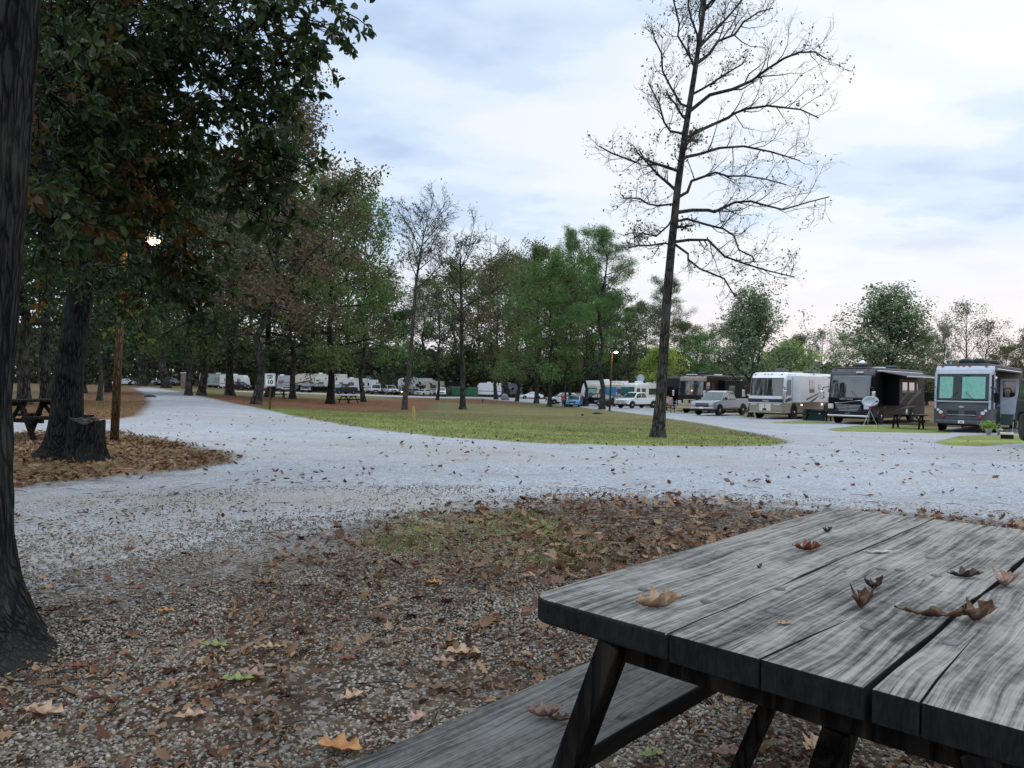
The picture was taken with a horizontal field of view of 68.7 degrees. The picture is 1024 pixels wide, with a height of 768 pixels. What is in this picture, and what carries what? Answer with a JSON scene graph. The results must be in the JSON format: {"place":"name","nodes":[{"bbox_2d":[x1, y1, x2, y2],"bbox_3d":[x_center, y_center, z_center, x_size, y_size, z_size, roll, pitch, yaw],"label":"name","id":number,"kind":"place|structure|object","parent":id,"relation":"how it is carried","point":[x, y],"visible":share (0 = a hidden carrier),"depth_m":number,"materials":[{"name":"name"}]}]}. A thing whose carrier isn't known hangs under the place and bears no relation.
{"place":"outdoors","nodes":[
{"label":"outdoors","id":0,"kind":"place"},
{"bbox_2d":[12,400,785,571],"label":"grass","id":1,"kind":"structure","parent":0,"point":[556,426],"depth_m":24.59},
{"bbox_2d":[156,387,783,445],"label":"lawn","id":2,"kind":"structure","parent":0,"point":[451,405],"depth_m":41.34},
{"bbox_2d":[95,162,271,387],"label":"oak tree","id":3,"kind":"object","parent":2,"relation":"on","point":[164,378],"visible":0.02,"depth_m":119.02,"materials":[{"name":"green plant"}]},
{"bbox_2d":[137,135,298,395],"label":"oak tree","id":4,"kind":"object","parent":2,"relation":"on","point":[202,388],"visible":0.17,"depth_m":66.10,"materials":[{"name":"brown plant"}]},
{"bbox_2d":[158,158,332,395],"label":"oak tree","id":5,"kind":"object","parent":2,"relation":"on","point":[229,382],"visible":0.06,"depth_m":79.73,"materials":[{"name":"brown plant"}]},
{"bbox_2d":[239,313,300,390],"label":"tree","id":6,"kind":"object","parent":2,"relation":"on","point":[273,343],"visible":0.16,"depth_m":100.68,"materials":[{"name":"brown plant"}]},
{"bbox_2d":[265,373,274,408],"bbox_3d":[-11.654,0.455,36.063,0.490,1.938,0.127,1,0,-17],"label":"speed limit sign","id":7,"kind":"object","parent":2,"relation":"on","point":[269,379],"visible":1,"depth_m":36.03,"materials":[{"name":"white metal"}]},
{"bbox_2d":[183,110,365,396],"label":"oak tree","id":8,"kind":"object","parent":2,"relation":"on","point":[267,334],"visible":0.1,"depth_m":84.43,"materials":[{"name":"green plant"}]},
{"bbox_2d":[221,184,349,398],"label":"oak tree","id":9,"kind":"object","parent":2,"relation":"on","point":[292,389],"visible":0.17,"depth_m":76.79,"materials":[{"name":"green plant"}]},
{"bbox_2d":[187,54,393,404],"bbox_3d":[-15.143,-9.888,47.890,13.595,23.140,13.351,1,0,-23],"label":"oak tree","id":10,"kind":"object","parent":2,"relation":"on","point":[305,138],"visible":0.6,"depth_m":47.58,"materials":[{"name":"green plant"}]},
{"bbox_2d":[245,159,418,403],"bbox_3d":[-16.287,-8.839,64.937,15.782,21.767,13.277,1,0,-36],"label":"oak tree","id":11,"kind":"object","parent":2,"relation":"on","point":[330,351],"visible":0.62,"depth_m":64.35,"materials":[{"name":"green plant"}]},
{"bbox_2d":[312,180,431,401],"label":"oak tree","id":12,"kind":"object","parent":2,"relation":"on","point":[372,292],"visible":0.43,"depth_m":79.61,"materials":[{"name":"green plant"}]},
{"bbox_2d":[388,178,462,409],"bbox_3d":[-6.134,-6.150,53.526,5.438,16.478,5.898,1,0,0],"label":"bare tree","id":13,"kind":"object","parent":2,"relation":"on","point":[418,261],"visible":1,"depth_m":53.02,"materials":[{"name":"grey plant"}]},
{"bbox_2d":[398,276,465,399],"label":"slim tree","id":14,"kind":"object","parent":2,"relation":"on","point":[440,314],"visible":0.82,"depth_m":113.39,"materials":[{"name":"green plant"}]},
{"bbox_2d":[420,202,528,409],"bbox_3d":[-3.370,-6.263,64.030,9.449,17.321,7.999,1,0,0],"label":"bare tree","id":15,"kind":"object","parent":2,"relation":"on","point":[461,320],"visible":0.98,"depth_m":62.89,"materials":[{"name":"brown plant"}]},
{"bbox_2d":[455,237,535,399],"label":"oak tree","id":16,"kind":"object","parent":2,"relation":"on","point":[491,346],"visible":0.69,"depth_m":130.72,"materials":[{"name":"green plant"}]},
{"bbox_2d":[481,264,554,401],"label":"oak tree","id":17,"kind":"object","parent":2,"relation":"on","point":[505,312],"visible":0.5,"depth_m":118.67,"materials":[{"name":"green plant"}]},
{"bbox_2d":[493,233,582,402],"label":"oak tree","id":18,"kind":"object","parent":2,"relation":"on","point":[538,251],"visible":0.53,"depth_m":110.28,"materials":[{"name":"green plant"}]},
{"bbox_2d":[491,242,609,406],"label":"oak tree","id":19,"kind":"object","parent":2,"relation":"on","point":[546,274],"visible":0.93,"depth_m":93.78,"materials":[{"name":"green plant"}]},
{"bbox_2d":[538,260,599,406],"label":"slim tree","id":20,"kind":"object","parent":2,"relation":"on","point":[571,280],"visible":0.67,"depth_m":94.23,"materials":[{"name":"green plant"}]},
{"bbox_2d":[538,222,601,405],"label":"pine tree","id":21,"kind":"object","parent":2,"relation":"on","point":[571,233],"visible":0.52,"depth_m":97.42,"materials":[{"name":"green plant"}]},
{"bbox_2d":[552,224,640,408],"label":"pine tree","id":22,"kind":"object","parent":2,"relation":"on","point":[602,235],"visible":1,"depth_m":81.58,"materials":[{"name":"green plant"}]},
{"bbox_2d":[582,0,857,437],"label":"bare tree","id":23,"kind":"object","parent":2,"relation":"on","point":[659,414],"visible":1,"depth_m":21.26,"materials":[{"name":"brown plant"}]},
{"bbox_2d":[0,380,1023,767],"bbox_3d":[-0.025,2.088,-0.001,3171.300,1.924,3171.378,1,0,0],"label":"ground","id":24,"kind":"structure","parent":0,"point":[314,684],"depth_m":3.15,"materials":[{"name":"soil"}]},
{"bbox_2d":[22,699,64,713],"bbox_3d":[-1.588,1.102,2.540,0.146,0.035,0.077,6,6,0],"label":"fallen leaf","id":25,"kind":"object","parent":24,"relation":"on","point":[46,708],"visible":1,"depth_m":2.55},
{"bbox_2d":[19,0,68,329],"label":"oak tree","id":26,"kind":"object","parent":24,"relation":"on","point":[39,276],"visible":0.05,"depth_m":32.48,"materials":[{"name":"green plant"}]},
{"bbox_2d":[12,398,93,440],"bbox_3d":[-9.159,0.681,14.300,1.660,0.782,1.300,1,0,20],"label":"park picnic table","id":27,"kind":"object","parent":24,"relation":"on","point":[31,421],"visible":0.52,"depth_m":13.81,"materials":[{"name":"brown wood"}]},
{"bbox_2d":[16,5,150,404],"bbox_3d":[-21.400,-8.364,33.556,11.650,19.080,9.800,1,0,33],"label":"oak tree","id":28,"kind":"object","parent":24,"relation":"on","point":[23,383],"visible":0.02,"depth_m":32.88,"materials":[{"name":"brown plant"}]},
{"bbox_2d":[58,417,111,462],"bbox_3d":[-6.023,0.802,10.597,0.746,0.651,0.661,1,0,26],"label":"tree stump","id":29,"kind":"object","parent":24,"relation":"on","point":[85,439],"visible":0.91,"depth_m":10.42,"materials":[{"name":"wood"}]},
{"bbox_2d":[33,237,140,400],"bbox_3d":[-22.896,-6.944,41.490,6.132,16.166,6.674,1,2,-16],"label":"slim tree","id":30,"kind":"object","parent":24,"relation":"on","point":[99,397],"visible":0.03,"depth_m":41.35,"materials":[{"name":"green plant"}]},
{"bbox_2d":[17,170,176,392],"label":"oak tree","id":31,"kind":"object","parent":24,"relation":"on","point":[108,348],"depth_m":65.13,"materials":[{"name":"green plant"}]},
{"bbox_2d":[17,0,195,398],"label":"oak tree","id":32,"kind":"object","parent":24,"relation":"on","point":[45,378],"visible":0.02,"depth_m":39.01,"materials":[{"name":"green plant"}]},
{"bbox_2d":[41,182,193,391],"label":"oak tree","id":33,"kind":"object","parent":24,"relation":"on","point":[107,384],"visible":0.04,"depth_m":71.08,"materials":[{"name":"green plant"}]},
{"bbox_2d":[110,232,163,440],"bbox_3d":[-7.009,-0.794,13.973,0.941,4.125,0.406,1,0,0],"label":"lamp post","id":34,"kind":"object","parent":24,"relation":"on","point":[116,402],"visible":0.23,"depth_m":13.92,"materials":[{"name":"brown wood"}]},
{"bbox_2d":[91,230,203,385],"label":"oak tree","id":35,"kind":"object","parent":24,"relation":"on","point":[142,380],"visible":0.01,"depth_m":149.39,"materials":[{"name":"green plant"}]},
{"bbox_2d":[0,0,374,678],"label":"oak tree","id":36,"kind":"object","parent":24,"relation":"on","point":[24,636],"visible":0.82,"depth_m":3.22,"materials":[{"name":"brown plant"}]},
{"bbox_2d":[19,0,376,458],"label":"maple tree","id":37,"kind":"object","parent":24,"relation":"on","point":[101,99],"visible":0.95,"depth_m":7.49,"materials":[{"name":"green plant"}]},
{"bbox_2d":[137,247,261,387],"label":"background tree","id":38,"kind":"object","parent":24,"relation":"on","point":[217,364],"visible":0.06,"depth_m":169.37,"materials":[{"name":"green plant"}]},
{"bbox_2d":[217,374,249,388],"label":"travel trailer","id":39,"kind":"object","parent":24,"relation":"on","point":[242,378],"visible":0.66,"depth_m":156.85,"materials":[{"name":"white paint"}]},
{"bbox_2d":[219,671,253,680],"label":"fallen leaf","id":40,"kind":"object","parent":24,"relation":"on","point":[236,676],"visible":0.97,"depth_m":2.85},
{"bbox_2d":[212,245,314,386],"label":"background tree","id":41,"kind":"object","parent":24,"relation":"on","point":[248,322],"visible":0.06,"depth_m":178.17,"materials":[{"name":"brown plant"}]},
{"bbox_2d":[252,255,369,373],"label":"background tree","id":42,"kind":"object","parent":24,"relation":"on","point":[321,318],"visible":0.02,"depth_m":179.09,"materials":[{"name":"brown plant"}]},
{"bbox_2d":[295,373,346,385],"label":"fifth wheel trailer","id":43,"kind":"object","parent":24,"relation":"on","point":[320,377],"visible":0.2,"depth_m":158.39,"materials":[{"name":"beige paint"}]},
{"bbox_2d":[314,732,362,750],"bbox_3d":[-0.538,1.114,2.319,0.158,0.036,0.081,6,6,6],"label":"fallen leaf","id":44,"kind":"object","parent":24,"relation":"on","point":[337,743],"visible":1,"depth_m":2.33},
{"bbox_2d":[278,241,416,377],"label":"background tree","id":45,"kind":"object","parent":24,"relation":"on","point":[361,290],"visible":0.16,"depth_m":177.18,"materials":[{"name":"green plant"}]},
{"bbox_2d":[336,377,367,392],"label":"travel trailer","id":46,"kind":"object","parent":24,"relation":"on","point":[352,382],"visible":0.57,"depth_m":156.83,"materials":[{"name":"white paint"}]},
{"bbox_2d":[332,260,435,374],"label":"background tree","id":47,"kind":"object","parent":24,"relation":"on","point":[397,288],"visible":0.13,"depth_m":181.76,"materials":[{"name":"green plant"}]},
{"bbox_2d":[348,305,435,394],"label":"background tree","id":48,"kind":"object","parent":24,"relation":"on","point":[414,368],"visible":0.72,"depth_m":148.38,"materials":[{"name":"green plant"}]},
{"bbox_2d":[401,275,444,375],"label":"background tree","id":49,"kind":"object","parent":24,"relation":"on","point":[431,313],"visible":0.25,"depth_m":183.44,"materials":[{"name":"green plant"}]},
{"bbox_2d":[377,252,513,380],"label":"background tree","id":50,"kind":"object","parent":24,"relation":"on","point":[452,269],"visible":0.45,"depth_m":173.53,"materials":[{"name":"green plant"}]},
{"bbox_2d":[444,643,480,654],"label":"fallen leaf","id":51,"kind":"object","parent":24,"relation":"on","point":[462,649],"visible":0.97,"depth_m":3.15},
{"bbox_2d":[425,243,506,394],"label":"background tree","id":52,"kind":"object","parent":24,"relation":"on","point":[480,271],"visible":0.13,"depth_m":187.59,"materials":[{"name":"green plant"}]},
{"bbox_2d":[359,500,610,575],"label":"grass tufts","id":53,"kind":"object","parent":24,"relation":"on","point":[423,537],"visible":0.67,"depth_m":5.32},
{"bbox_2d":[441,247,565,396],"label":"background tree","id":54,"kind":"object","parent":24,"relation":"on","point":[506,388],"visible":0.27,"depth_m":164.11,"materials":[{"name":"green plant"}]},
{"bbox_2d":[0,485,1022,767],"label":"gravel stones","id":55,"kind":"object","parent":24,"relation":"on","point":[696,711],"visible":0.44,"depth_m":3.39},
{"bbox_2d":[0,496,1023,767],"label":"leaf crumbs","id":56,"kind":"object","parent":24,"relation":"on","point":[224,750],"visible":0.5,"depth_m":3.33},
{"bbox_2d":[0,412,1023,767],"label":"leaf litter","id":57,"kind":"object","parent":24,"relation":"on","point":[484,622],"visible":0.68,"depth_m":5.84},
{"bbox_2d":[14,317,1023,400],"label":"woodland","id":58,"kind":"object","parent":24,"relation":"on","point":[92,371],"visible":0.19,"depth_m":171.16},
{"bbox_2d":[491,264,618,396],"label":"background tree","id":59,"kind":"object","parent":24,"relation":"on","point":[556,390],"visible":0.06,"depth_m":168.57,"materials":[{"name":"green plant"}]},
{"bbox_2d":[543,274,627,380],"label":"background tree","id":60,"kind":"object","parent":24,"relation":"on","point":[605,370],"visible":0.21,"depth_m":158.16,"materials":[{"name":"green plant"}]},
{"bbox_2d":[581,283,655,380],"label":"background tree","id":61,"kind":"object","parent":24,"relation":"on","point":[605,362],"visible":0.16,"depth_m":162.34,"materials":[{"name":"green plant"}]},
{"bbox_2d":[607,304,658,382],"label":"pine tree","id":62,"kind":"object","parent":24,"relation":"on","point":[628,321],"visible":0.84,"depth_m":111.33,"materials":[{"name":"green plant"}]},
{"bbox_2d":[616,374,668,405],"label":"motorhome","id":63,"kind":"object","parent":24,"relation":"on","point":[647,388],"visible":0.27,"depth_m":101.15,"materials":[{"name":"white paint"}]},
{"bbox_2d":[602,298,686,382],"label":"background tree","id":64,"kind":"object","parent":24,"relation":"on","point":[642,329],"visible":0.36,"depth_m":148.82,"materials":[{"name":"green plant"}]},
{"bbox_2d":[635,342,690,397],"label":"yellow green tree","id":65,"kind":"object","parent":24,"relation":"on","point":[652,358],"visible":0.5,"depth_m":104.69,"materials":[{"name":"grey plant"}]},
{"bbox_2d":[339,509,1023,767],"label":"picnic table","id":66,"kind":"object","parent":24,"relation":"on","point":[839,664],"visible":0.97,"depth_m":1.31,"materials":[{"name":"grey wood"}]},
{"bbox_2d":[524,698,562,716],"bbox_3d":[0.066,0.683,1.572,0.073,0.032,0.039,1,0,22],"label":"fallen leaf","id":67,"kind":"object","parent":66,"relation":"on","point":[543,710],"visible":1,"depth_m":1.57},
{"bbox_2d":[634,585,680,607],"bbox_3d":[0.256,0.375,1.314,0.088,0.036,0.041,1,0,3],"label":"fallen leaf","id":68,"kind":"object","parent":66,"relation":"on","point":[666,597],"visible":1,"depth_m":1.31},
{"bbox_2d":[850,584,878,607],"bbox_3d":[0.621,0.374,1.328,0.050,0.046,0.042,1,0,-16],"label":"fallen leaf","id":69,"kind":"object","parent":66,"relation":"on","point":[864,597],"visible":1,"depth_m":1.32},
{"bbox_2d":[894,605,975,616],"bbox_3d":[0.721,0.389,1.279,0.128,0.019,0.017,1,0,14],"label":"fallen leaf","id":70,"kind":"object","parent":66,"relation":"on","point":[932,611],"visible":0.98,"depth_m":1.28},
{"bbox_2d":[947,566,983,576],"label":"fallen leaf","id":71,"kind":"object","parent":66,"relation":"on","point":[963,572],"visible":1,"depth_m":1.55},
{"bbox_2d":[960,597,997,620],"bbox_3d":[0.785,0.381,1.264,0.075,0.035,0.036,1,0,-4],"label":"fallen leaf","id":72,"kind":"object","parent":66,"relation":"on","point":[984,609],"visible":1,"depth_m":1.26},
{"bbox_2d":[991,565,1020,586],"bbox_3d":[0.979,0.382,1.486,0.077,0.039,0.044,1,0,-18],"label":"fallen leaf","id":73,"kind":"object","parent":66,"relation":"on","point":[1005,578],"visible":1,"depth_m":1.50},
{"bbox_2d":[669,318,720,375],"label":"background tree","id":74,"kind":"object","parent":24,"relation":"on","point":[692,326],"visible":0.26,"depth_m":163.68,"materials":[{"name":"green plant"}]},
{"bbox_2d":[670,330,723,375],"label":"background tree","id":75,"kind":"object","parent":24,"relation":"on","point":[696,339],"visible":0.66,"depth_m":119.03,"materials":[{"name":"green plant"}]},
{"bbox_2d":[672,372,750,412],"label":"motorhome","id":76,"kind":"object","parent":24,"relation":"on","point":[695,387],"visible":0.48,"depth_m":67.23,"materials":[{"name":"brown paint"}]},
{"bbox_2d":[689,323,739,374],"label":"background tree","id":77,"kind":"object","parent":24,"relation":"on","point":[718,339],"visible":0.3,"depth_m":134.40,"materials":[{"name":"green plant"}]},
{"bbox_2d":[711,741,737,754],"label":"fallen leaf","id":78,"kind":"object","parent":24,"relation":"on","point":[725,750],"visible":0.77,"depth_m":2.32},
{"bbox_2d":[740,337,824,374],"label":"yellow green tree","id":79,"kind":"object","parent":24,"relation":"on","point":[795,361],"visible":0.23,"depth_m":87.22,"materials":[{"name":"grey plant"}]},
{"bbox_2d":[742,369,830,418],"bbox_3d":[21.219,0.740,55.643,3.440,3.640,11.126,1,0,43],"label":"motorhome","id":80,"kind":"object","parent":24,"relation":"on","point":[792,395],"visible":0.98,"depth_m":52.15,"materials":[{"name":"white paint"}]},
{"bbox_2d":[802,731,818,749],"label":"fallen leaf","id":81,"kind":"object","parent":24,"relation":"on","point":[812,740],"visible":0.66,"depth_m":2.39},
{"bbox_2d":[809,328,845,373],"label":"background tree","id":82,"kind":"object","parent":24,"relation":"on","point":[827,340],"visible":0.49,"depth_m":114.91,"materials":[{"name":"green plant"}]},
{"bbox_2d":[825,329,869,373],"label":"background tree","id":83,"kind":"object","parent":24,"relation":"on","point":[838,343],"visible":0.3,"depth_m":129.55,"materials":[{"name":"green plant"}]},
{"bbox_2d":[814,280,958,373],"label":"ornamental tree","id":84,"kind":"object","parent":24,"relation":"on","point":[889,325],"visible":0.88,"depth_m":70.95,"materials":[{"name":"green plant"}]},
{"bbox_2d":[908,333,958,405],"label":"background tree","id":85,"kind":"object","parent":24,"relation":"on","point":[935,348],"visible":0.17,"depth_m":119.70,"materials":[{"name":"green plant"}]},
{"bbox_2d":[918,309,970,383],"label":"background tree","id":86,"kind":"object","parent":24,"relation":"on","point":[944,329],"visible":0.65,"depth_m":104.71,"materials":[{"name":"green plant"}]},
{"bbox_2d":[931,296,995,362],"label":"slim tree","id":87,"kind":"object","parent":24,"relation":"on","point":[963,305],"visible":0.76,"depth_m":111.70,"materials":[{"name":"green plant"}]},
{"bbox_2d":[951,317,1014,360],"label":"slim tree","id":88,"kind":"object","parent":24,"relation":"on","point":[1001,348],"visible":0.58,"depth_m":117.35,"materials":[{"name":"green plant"}]},
{"bbox_2d":[987,341,1023,376],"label":"background tree","id":89,"kind":"object","parent":24,"relation":"on","point":[1008,347],"visible":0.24,"depth_m":124.18,"materials":[{"name":"green plant"}]},
{"bbox_2d":[993,327,1023,378],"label":"background tree","id":90,"kind":"object","parent":24,"relation":"on","point":[1019,352],"visible":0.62,"depth_m":110.36,"materials":[{"name":"green plant"}]},
{"bbox_2d":[13,387,1023,607],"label":"gravel road","id":91,"kind":"structure","parent":0,"point":[366,446],"depth_m":9.73,"materials":[{"name":"gravel"}]},
{"bbox_2d":[114,155,263,395],"bbox_3d":[-27.081,-9.115,62.350,12.678,20.763,10.665,1,0,-13],"label":"oak tree","id":92,"kind":"object","parent":91,"relation":"on","point":[171,347],"visible":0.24,"depth_m":61.54,"materials":[{"name":"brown plant"}]},
{"bbox_2d":[472,382,501,396],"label":"travel trailer","id":93,"kind":"object","parent":91,"relation":"on","point":[485,388],"visible":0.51,"depth_m":158.77,"materials":[{"name":"white paint"}]},
{"bbox_2d":[544,218,633,405],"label":"slim tree","id":94,"kind":"object","parent":91,"relation":"on","point":[590,295],"visible":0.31,"depth_m":98.08,"materials":[{"name":"green plant"}]},
{"bbox_2d":[584,382,627,395],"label":"motorhome","id":95,"kind":"object","parent":91,"relation":"on","point":[594,388],"visible":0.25,"depth_m":112.62,"materials":[{"name":"beige paint"}]},
{"bbox_2d":[614,392,654,407],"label":"white pickup","id":96,"kind":"object","parent":91,"relation":"on","point":[633,399],"visible":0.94,"depth_m":88.86,"materials":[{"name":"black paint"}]},
{"bbox_2d":[627,273,697,409],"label":"pine tree","id":97,"kind":"object","parent":91,"relation":"on","point":[656,281],"visible":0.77,"depth_m":79.71,"materials":[{"name":"green plant"}]},
{"bbox_2d":[667,374,696,404],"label":"fifth wheel trailer","id":98,"kind":"object","parent":91,"relation":"on","point":[673,382],"visible":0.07,"depth_m":74.19,"materials":[{"name":"black paint"}]},
{"bbox_2d":[690,391,748,415],"bbox_3d":[17.037,1.536,61.066,2.448,1.964,6.298,1,0,44],"label":"silver pickup","id":99,"kind":"object","parent":91,"relation":"on","point":[719,403],"visible":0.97,"depth_m":59.89,"materials":[{"name":"paint"}]},
{"bbox_2d":[693,278,842,416],"bbox_3d":[19.528,-2.626,57.168,10.455,10.734,7.849,1,0,-17],"label":"ornamental tree","id":100,"kind":"object","parent":91,"relation":"on","point":[757,319],"visible":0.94,"depth_m":56.02,"materials":[{"name":"green plant"}]},
{"bbox_2d":[802,410,825,420],"bbox_3d":[20.148,2.090,50.000,1.420,0.680,0.960,1,0,24],"label":"utility box","id":101,"kind":"object","parent":91,"relation":"on","point":[816,417],"visible":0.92,"depth_m":49.57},
{"bbox_2d":[862,396,878,426],"bbox_3d":[19.388,1.503,40.392,0.713,1.714,0.819,1,0,-38],"label":"satellite dish","id":102,"kind":"object","parent":91,"relation":"on","point":[869,401],"visible":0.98,"depth_m":40.49,"materials":[{"name":"metal"}]},
{"bbox_2d":[820,360,934,424],"bbox_3d":[24.265,0.550,48.310,4.417,3.990,11.526,1,0,43],"label":"motorhome","id":103,"kind":"object","parent":91,"relation":"on","point":[895,389],"visible":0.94,"depth_m":45.38,"materials":[{"name":"black paint"}]},
{"bbox_2d":[887,414,929,429],"bbox_3d":[21.423,2.047,40.500,1.800,0.782,1.660,1,0,38],"label":"park picnic table","id":104,"kind":"object","parent":91,"relation":"on","point":[919,420],"visible":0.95,"depth_m":40.42,"materials":[{"name":"brown wood"}]},
{"bbox_2d":[924,358,1022,432],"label":"motorhome","id":105,"kind":"object","parent":91,"relation":"on","point":[972,392],"visible":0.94,"depth_m":37.26,"materials":[{"name":"grey paint"}]},
{"bbox_2d":[1000,379,1018,418],"bbox_3d":[24.943,0.749,37.574,0.780,2.040,0.100,1,0,41],"label":"entry door","id":106,"kind":"structure","parent":105,"relation":"in","point":[1009,388],"depth_m":37.56,"materials":[{"name":"grey paint"}]},
{"bbox_2d":[1015,379,1023,440],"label":"off road car","id":107,"kind":"object","parent":91,"relation":"on","point":[1019,415],"visible":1,"depth_m":21.77,"materials":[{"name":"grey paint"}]},
{"bbox_2d":[15,0,1023,383],"label":"sky","id":108,"kind":"structure","parent":0,"point":[495,100],"materials":[{"name":"white"}]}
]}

